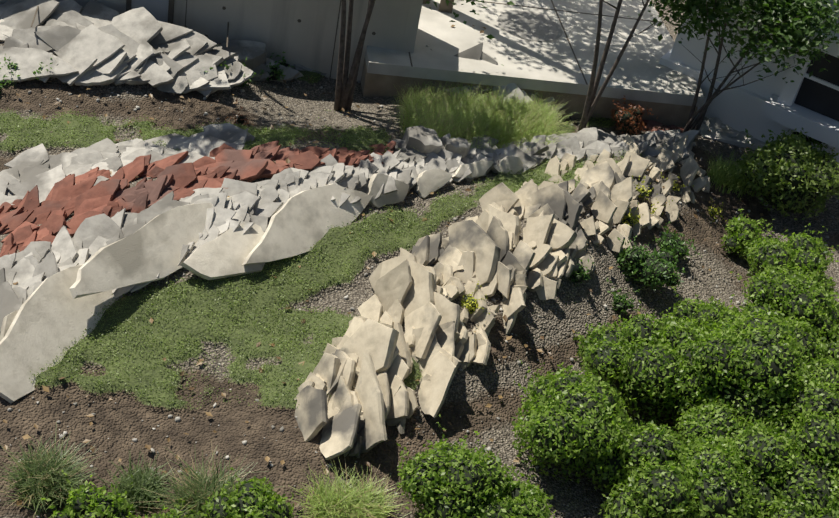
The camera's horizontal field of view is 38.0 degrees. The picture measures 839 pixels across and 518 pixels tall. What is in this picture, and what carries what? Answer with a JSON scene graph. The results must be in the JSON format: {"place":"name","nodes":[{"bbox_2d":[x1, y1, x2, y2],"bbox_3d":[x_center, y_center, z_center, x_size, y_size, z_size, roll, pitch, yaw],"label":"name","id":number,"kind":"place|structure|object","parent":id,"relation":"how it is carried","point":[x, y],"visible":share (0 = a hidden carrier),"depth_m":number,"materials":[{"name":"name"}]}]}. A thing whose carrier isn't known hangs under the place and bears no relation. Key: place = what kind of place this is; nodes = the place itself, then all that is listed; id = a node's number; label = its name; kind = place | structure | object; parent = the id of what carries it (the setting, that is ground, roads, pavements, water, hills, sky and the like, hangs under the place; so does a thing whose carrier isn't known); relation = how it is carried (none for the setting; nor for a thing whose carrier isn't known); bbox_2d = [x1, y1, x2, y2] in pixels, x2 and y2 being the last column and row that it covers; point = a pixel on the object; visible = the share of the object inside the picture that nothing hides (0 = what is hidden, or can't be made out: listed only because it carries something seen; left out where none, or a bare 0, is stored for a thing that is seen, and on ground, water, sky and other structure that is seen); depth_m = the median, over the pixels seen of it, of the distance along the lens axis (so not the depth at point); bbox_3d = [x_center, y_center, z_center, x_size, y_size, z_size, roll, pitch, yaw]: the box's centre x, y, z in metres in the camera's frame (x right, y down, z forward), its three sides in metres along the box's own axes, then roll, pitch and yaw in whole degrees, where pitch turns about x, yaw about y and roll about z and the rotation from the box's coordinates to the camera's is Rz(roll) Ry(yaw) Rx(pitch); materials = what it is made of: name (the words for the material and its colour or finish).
{"place":"outdoors","nodes":[
{"label":"outdoors","id":0,"kind":"place"},
{"bbox_2d":[131,0,168,22],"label":"wall","id":1,"kind":"structure","parent":0,"point":[157,10],"depth_m":9.97,"materials":[{"name":"concrete"}]},
{"bbox_2d":[31,0,662,84],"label":"pavement joints","id":2,"kind":"object","parent":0,"point":[471,0],"visible":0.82,"depth_m":11.04,"materials":[{"name":"concrete"}]},
{"bbox_2d":[0,0,838,517],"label":"ground","id":3,"kind":"structure","parent":0,"point":[118,418],"depth_m":7.52,"materials":[{"name":"brown soil"}]},
{"bbox_2d":[0,68,11,93],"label":"weed plant","id":4,"kind":"object","parent":3,"relation":"on","point":[3,81],"visible":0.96,"depth_m":9.17,"materials":[{"name":"green plant"}]},
{"bbox_2d":[32,58,52,78],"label":"weed plant","id":5,"kind":"object","parent":3,"relation":"on","point":[39,71],"visible":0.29,"depth_m":9.25,"materials":[{"name":"green plant"}]},
{"bbox_2d":[0,422,98,516],"bbox_3d":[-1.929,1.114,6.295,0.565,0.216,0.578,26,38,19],"label":"grass tuft","id":6,"kind":"object","parent":3,"relation":"on","point":[41,468],"visible":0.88,"depth_m":6.28,"materials":[{"name":"green plant"}]},
{"bbox_2d":[41,470,135,517],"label":"boxwood shrub","id":7,"kind":"object","parent":3,"relation":"on","point":[118,501],"depth_m":6.03,"materials":[{"name":"green plant"}]},
{"bbox_2d":[85,449,179,515],"bbox_3d":[-1.474,1.174,6.402,0.440,0.146,0.416,-20,47,-36],"label":"grass tuft","id":8,"kind":"object","parent":3,"relation":"on","point":[138,494],"visible":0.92,"depth_m":6.39,"materials":[{"name":"green plant"}]},
{"bbox_2d":[135,495,205,517],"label":"boxwood shrub","id":9,"kind":"object","parent":3,"relation":"on","point":[169,515],"depth_m":6.18,"materials":[{"name":"green plant"}]},
{"bbox_2d":[131,443,282,517],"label":"grass tuft","id":10,"kind":"object","parent":3,"relation":"on","point":[195,498],"visible":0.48,"depth_m":6.35,"materials":[{"name":"green plant"}]},
{"bbox_2d":[0,0,422,80],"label":"retaining wall","id":11,"kind":"structure","parent":3,"relation":"on","point":[276,27],"depth_m":10.05,"materials":[{"name":"concrete"}]},
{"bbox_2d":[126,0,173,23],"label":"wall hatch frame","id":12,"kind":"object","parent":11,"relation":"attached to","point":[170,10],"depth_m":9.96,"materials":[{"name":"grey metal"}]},
{"bbox_2d":[185,0,375,76],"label":"wall tie holes","id":13,"kind":"object","parent":11,"relation":"attached to","point":[298,20],"depth_m":10.05,"materials":[{"name":"concrete"}]},
{"bbox_2d":[227,99,248,124],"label":"red plant","id":14,"kind":"object","parent":3,"relation":"on","point":[246,120],"depth_m":9.34,"materials":[{"name":"plant"}]},
{"bbox_2d":[224,58,256,86],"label":"weed plant","id":15,"kind":"object","parent":3,"relation":"on","point":[245,82],"depth_m":9.85,"materials":[{"name":"green plant"}]},
{"bbox_2d":[201,467,303,517],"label":"boxwood shrub","id":16,"kind":"object","parent":3,"relation":"on","point":[268,499],"depth_m":6.16,"materials":[{"name":"green plant"}]},
{"bbox_2d":[0,156,522,402],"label":"rock slabs","id":17,"kind":"structure","parent":3,"relation":"on","point":[47,319],"depth_m":7.47,"materials":[{"name":"grey stone"}]},
{"bbox_2d":[259,55,286,80],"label":"weed plant","id":18,"kind":"object","parent":3,"relation":"on","point":[278,72],"depth_m":10.05,"materials":[{"name":"green plant"}]},
{"bbox_2d":[272,51,293,66],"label":"weed plant","id":19,"kind":"object","parent":3,"relation":"on","point":[284,61],"depth_m":10.23,"materials":[{"name":"green plant"}]},
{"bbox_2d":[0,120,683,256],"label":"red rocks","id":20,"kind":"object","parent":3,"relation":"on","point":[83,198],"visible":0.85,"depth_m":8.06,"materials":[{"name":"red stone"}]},
{"bbox_2d":[285,453,416,517],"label":"grass tuft","id":21,"kind":"object","parent":3,"relation":"on","point":[329,497],"visible":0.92,"depth_m":6.44,"materials":[{"name":"green plant"}]},
{"bbox_2d":[0,59,751,409],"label":"groundcover mat leaves","id":22,"kind":"object","parent":3,"relation":"on","point":[286,137],"visible":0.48,"depth_m":7.60,"materials":[{"name":"green plant"}]},
{"bbox_2d":[0,0,752,332],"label":"rocks","id":23,"kind":"object","parent":3,"relation":"on","point":[92,42],"visible":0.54,"depth_m":9.23,"materials":[{"name":"grey stone"}]},
{"bbox_2d":[0,54,19,76],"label":"weed plant","id":24,"kind":"object","parent":23,"relation":"on","point":[8,66],"depth_m":9.27,"materials":[{"name":"green plant"}]},
{"bbox_2d":[3,25,832,517],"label":"leaf litter","id":25,"kind":"object","parent":3,"relation":"on","point":[267,459],"visible":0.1,"depth_m":7.61,"materials":[{"name":"brown plant"}]},
{"bbox_2d":[0,78,837,517],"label":"loose stones","id":26,"kind":"object","parent":3,"relation":"on","point":[244,442],"depth_m":8.17,"materials":[{"name":"grey stone"}]},
{"bbox_2d":[334,0,514,110],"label":"tree","id":27,"kind":"object","parent":3,"relation":"on","point":[345,88],"depth_m":9.61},
{"bbox_2d":[396,414,534,517],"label":"boxwood shrub","id":28,"kind":"object","parent":3,"relation":"on","point":[473,456],"depth_m":6.38,"materials":[{"name":"green plant"}]},
{"bbox_2d":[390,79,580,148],"bbox_3d":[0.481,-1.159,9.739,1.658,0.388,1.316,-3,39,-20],"label":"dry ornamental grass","id":29,"kind":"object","parent":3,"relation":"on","point":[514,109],"depth_m":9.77,"materials":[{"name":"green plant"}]},
{"bbox_2d":[294,134,709,459],"bbox_3d":[0.792,-0.176,8.360,1.073,0.622,4.937,31,40,25],"label":"rock pile","id":30,"kind":"object","parent":3,"relation":"on","point":[362,371],"visible":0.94,"depth_m":7.71,"materials":[{"name":"beige stone"}]},
{"bbox_2d":[461,281,490,313],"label":"sedum plant","id":31,"kind":"object","parent":30,"relation":"on","point":[467,306],"depth_m":7.56,"materials":[{"name":"yellow plant"}]},
{"bbox_2d":[491,472,555,517],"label":"boxwood shrub","id":32,"kind":"object","parent":3,"relation":"on","point":[534,493],"depth_m":6.51,"materials":[{"name":"green plant"}]},
{"bbox_2d":[361,59,697,126],"bbox_3d":[0.704,-2.350,12.161,2.894,0.880,4.175,4,37,-10],"label":"pavement kerb face","id":33,"kind":"object","parent":3,"relation":"on","point":[376,85],"visible":0.12,"depth_m":10.35},
{"bbox_2d":[365,0,704,106],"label":"pavement slab","id":34,"kind":"structure","parent":33,"relation":"on","point":[640,73],"depth_m":10.58,"materials":[{"name":"concrete"}]},
{"bbox_2d":[439,0,453,13],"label":"bollard","id":35,"kind":"object","parent":34,"relation":"on","point":[443,7],"visible":1,"depth_m":10.89,"materials":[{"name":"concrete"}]},
{"bbox_2d":[498,10,562,40],"bbox_3d":[0.998,-2.103,10.985,0.600,0.001,0.600,11,36,-2],"label":"manhole cover","id":36,"kind":"object","parent":34,"relation":"on","point":[529,25],"visible":1,"depth_m":10.98,"materials":[{"name":"metal"}]},
{"bbox_2d":[511,359,647,483],"bbox_3d":[0.950,0.880,6.985,0.868,0.622,0.901,11,36,-2],"label":"boxwood shrub","id":37,"kind":"object","parent":3,"relation":"on","point":[534,414],"depth_m":6.78,"materials":[{"name":"green plant"}]},
{"bbox_2d":[570,258,594,285],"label":"shrub","id":38,"kind":"object","parent":3,"relation":"on","point":[581,272],"depth_m":8.08,"materials":[{"name":"green plant"}]},
{"bbox_2d":[607,278,639,314],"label":"shrub","id":39,"kind":"object","parent":3,"relation":"on","point":[623,296],"depth_m":8.19,"materials":[{"name":"green plant"}]},
{"bbox_2d":[582,420,673,497],"bbox_3d":[1.204,1.128,6.995,0.611,0.372,0.697,11,36,-2],"label":"boxwood shrub","id":40,"kind":"object","parent":3,"relation":"on","point":[599,466],"depth_m":6.80,"materials":[{"name":"green plant"}]},
{"bbox_2d":[622,203,642,225],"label":"sedum plant","id":41,"kind":"object","parent":3,"relation":"on","point":[630,216],"depth_m":8.68,"materials":[{"name":"green plant"}]},
{"bbox_2d":[610,95,657,135],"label":"red plant","id":42,"kind":"object","parent":3,"relation":"on","point":[641,109],"depth_m":10.24,"materials":[{"name":"red plant"}]},
{"bbox_2d":[632,175,653,199],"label":"sedum plant","id":43,"kind":"object","parent":3,"relation":"on","point":[636,188],"depth_m":8.94,"materials":[{"name":"plant"}]},
{"bbox_2d":[572,299,714,424],"bbox_3d":[1.441,0.616,7.478,1.029,0.644,0.948,11,36,-2],"label":"boxwood shrub","id":44,"kind":"object","parent":3,"relation":"on","point":[660,344],"depth_m":7.32,"materials":[{"name":"green plant"}]},
{"bbox_2d":[616,235,685,292],"bbox_3d":[1.581,-0.020,8.432,0.538,0.385,0.497,11,36,-2],"label":"shrub","id":45,"kind":"object","parent":3,"relation":"on","point":[623,253],"depth_m":8.37,"materials":[{"name":"green plant"}]},
{"bbox_2d":[578,0,728,130],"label":"tree","id":46,"kind":"object","parent":3,"relation":"on","point":[590,105],"depth_m":9.70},
{"bbox_2d":[646,198,672,214],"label":"sedum plant","id":47,"kind":"object","parent":3,"relation":"on","point":[653,211],"depth_m":8.96,"materials":[{"name":"plant"}]},
{"bbox_2d":[660,172,693,190],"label":"sedum plant","id":48,"kind":"object","parent":3,"relation":"on","point":[675,184],"depth_m":9.33,"materials":[{"name":"green plant"}]},
{"bbox_2d":[655,221,701,259],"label":"shrub","id":49,"kind":"object","parent":3,"relation":"on","point":[679,242],"depth_m":8.76,"materials":[{"name":"green plant"}]},
{"bbox_2d":[598,420,770,517],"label":"boxwood shrub","id":50,"kind":"object","parent":3,"relation":"on","point":[684,456],"depth_m":6.56,"materials":[{"name":"green plant"}]},
{"bbox_2d":[652,286,746,335],"bbox_3d":[1.888,0.440,8.071,0.719,0.403,0.675,11,36,-2],"label":"boxwood shrub","id":51,"kind":"object","parent":3,"relation":"on","point":[724,310],"depth_m":8.00,"materials":[{"name":"green plant"}]},
{"bbox_2d":[707,199,726,221],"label":"sedum plant","id":52,"kind":"object","parent":3,"relation":"on","point":[715,210],"depth_m":9.45,"materials":[{"name":"green plant"}]},
{"bbox_2d":[672,387,785,457],"bbox_3d":[1.861,1.070,7.069,0.894,0.556,0.882,11,36,-2],"label":"boxwood shrub","id":53,"kind":"object","parent":3,"relation":"on","point":[680,422],"depth_m":6.95,"materials":[{"name":"green plant"}]},
{"bbox_2d":[707,149,753,199],"bbox_3d":[2.538,-0.684,9.882,0.598,0.266,0.609,11,36,-2],"label":"grass wisp","id":54,"kind":"object","parent":3,"relation":"on","point":[725,175],"depth_m":9.85,"materials":[{"name":"green plant"}]},
{"bbox_2d":[627,0,838,139],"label":"tree","id":55,"kind":"object","parent":3,"relation":"on","point":[785,11],"depth_m":9.51,"materials":[{"name":"green plant"}]},
{"bbox_2d":[650,306,838,440],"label":"boxwood shrub","id":56,"kind":"object","parent":3,"relation":"on","point":[803,374],"depth_m":7.09,"materials":[{"name":"green plant"}]},
{"bbox_2d":[720,208,773,258],"bbox_3d":[2.477,-0.178,9.181,0.440,0.291,0.472,11,36,-2],"label":"boxwood shrub","id":57,"kind":"object","parent":3,"relation":"on","point":[735,221],"depth_m":9.14,"materials":[{"name":"green plant"}]},
{"bbox_2d":[659,0,838,167],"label":"building","id":58,"kind":"structure","parent":3,"relation":"on","point":[739,109],"depth_m":10.56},
{"bbox_2d":[759,29,838,148],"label":"window sill","id":59,"kind":"structure","parent":58,"relation":"attached to","point":[784,109],"depth_m":10.20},
{"bbox_2d":[794,51,838,121],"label":"window pane","id":60,"kind":"object","parent":58,"relation":"in","point":[817,97],"visible":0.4,"depth_m":10.19,"materials":[{"name":"black glass"}]},
{"bbox_2d":[724,127,838,219],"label":"light shrub","id":61,"kind":"object","parent":3,"relation":"on","point":[771,150],"depth_m":9.52,"materials":[{"name":"green plant"}]},
{"bbox_2d":[728,403,838,517],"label":"boxwood shrub","id":62,"kind":"object","parent":3,"relation":"on","point":[799,446],"depth_m":6.70,"materials":[{"name":"green plant"}]},
{"bbox_2d":[729,252,838,332],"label":"boxwood shrub","id":63,"kind":"object","parent":3,"relation":"on","point":[793,280],"depth_m":8.11,"materials":[{"name":"green plant"}]},
{"bbox_2d":[742,223,838,303],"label":"boxwood shrub","id":64,"kind":"object","parent":3,"relation":"on","point":[785,246],"depth_m":8.59,"materials":[{"name":"green plant"}]},
{"bbox_2d":[787,130,834,159],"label":"light shrub","id":65,"kind":"object","parent":3,"relation":"on","point":[815,142],"depth_m":10.34,"materials":[{"name":"green plant"}]},
{"bbox_2d":[805,293,838,364],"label":"boxwood shrub","id":66,"kind":"object","parent":3,"relation":"on","point":[832,332],"depth_m":8.07,"materials":[{"name":"green plant"}]},
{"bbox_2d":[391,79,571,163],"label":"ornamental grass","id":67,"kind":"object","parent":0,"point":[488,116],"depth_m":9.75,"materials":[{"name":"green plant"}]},
{"bbox_2d":[692,114,766,150],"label":"path","id":68,"kind":"structure","parent":0,"point":[740,139],"depth_m":10.59,"materials":[{"name":"concrete"}]}
]}

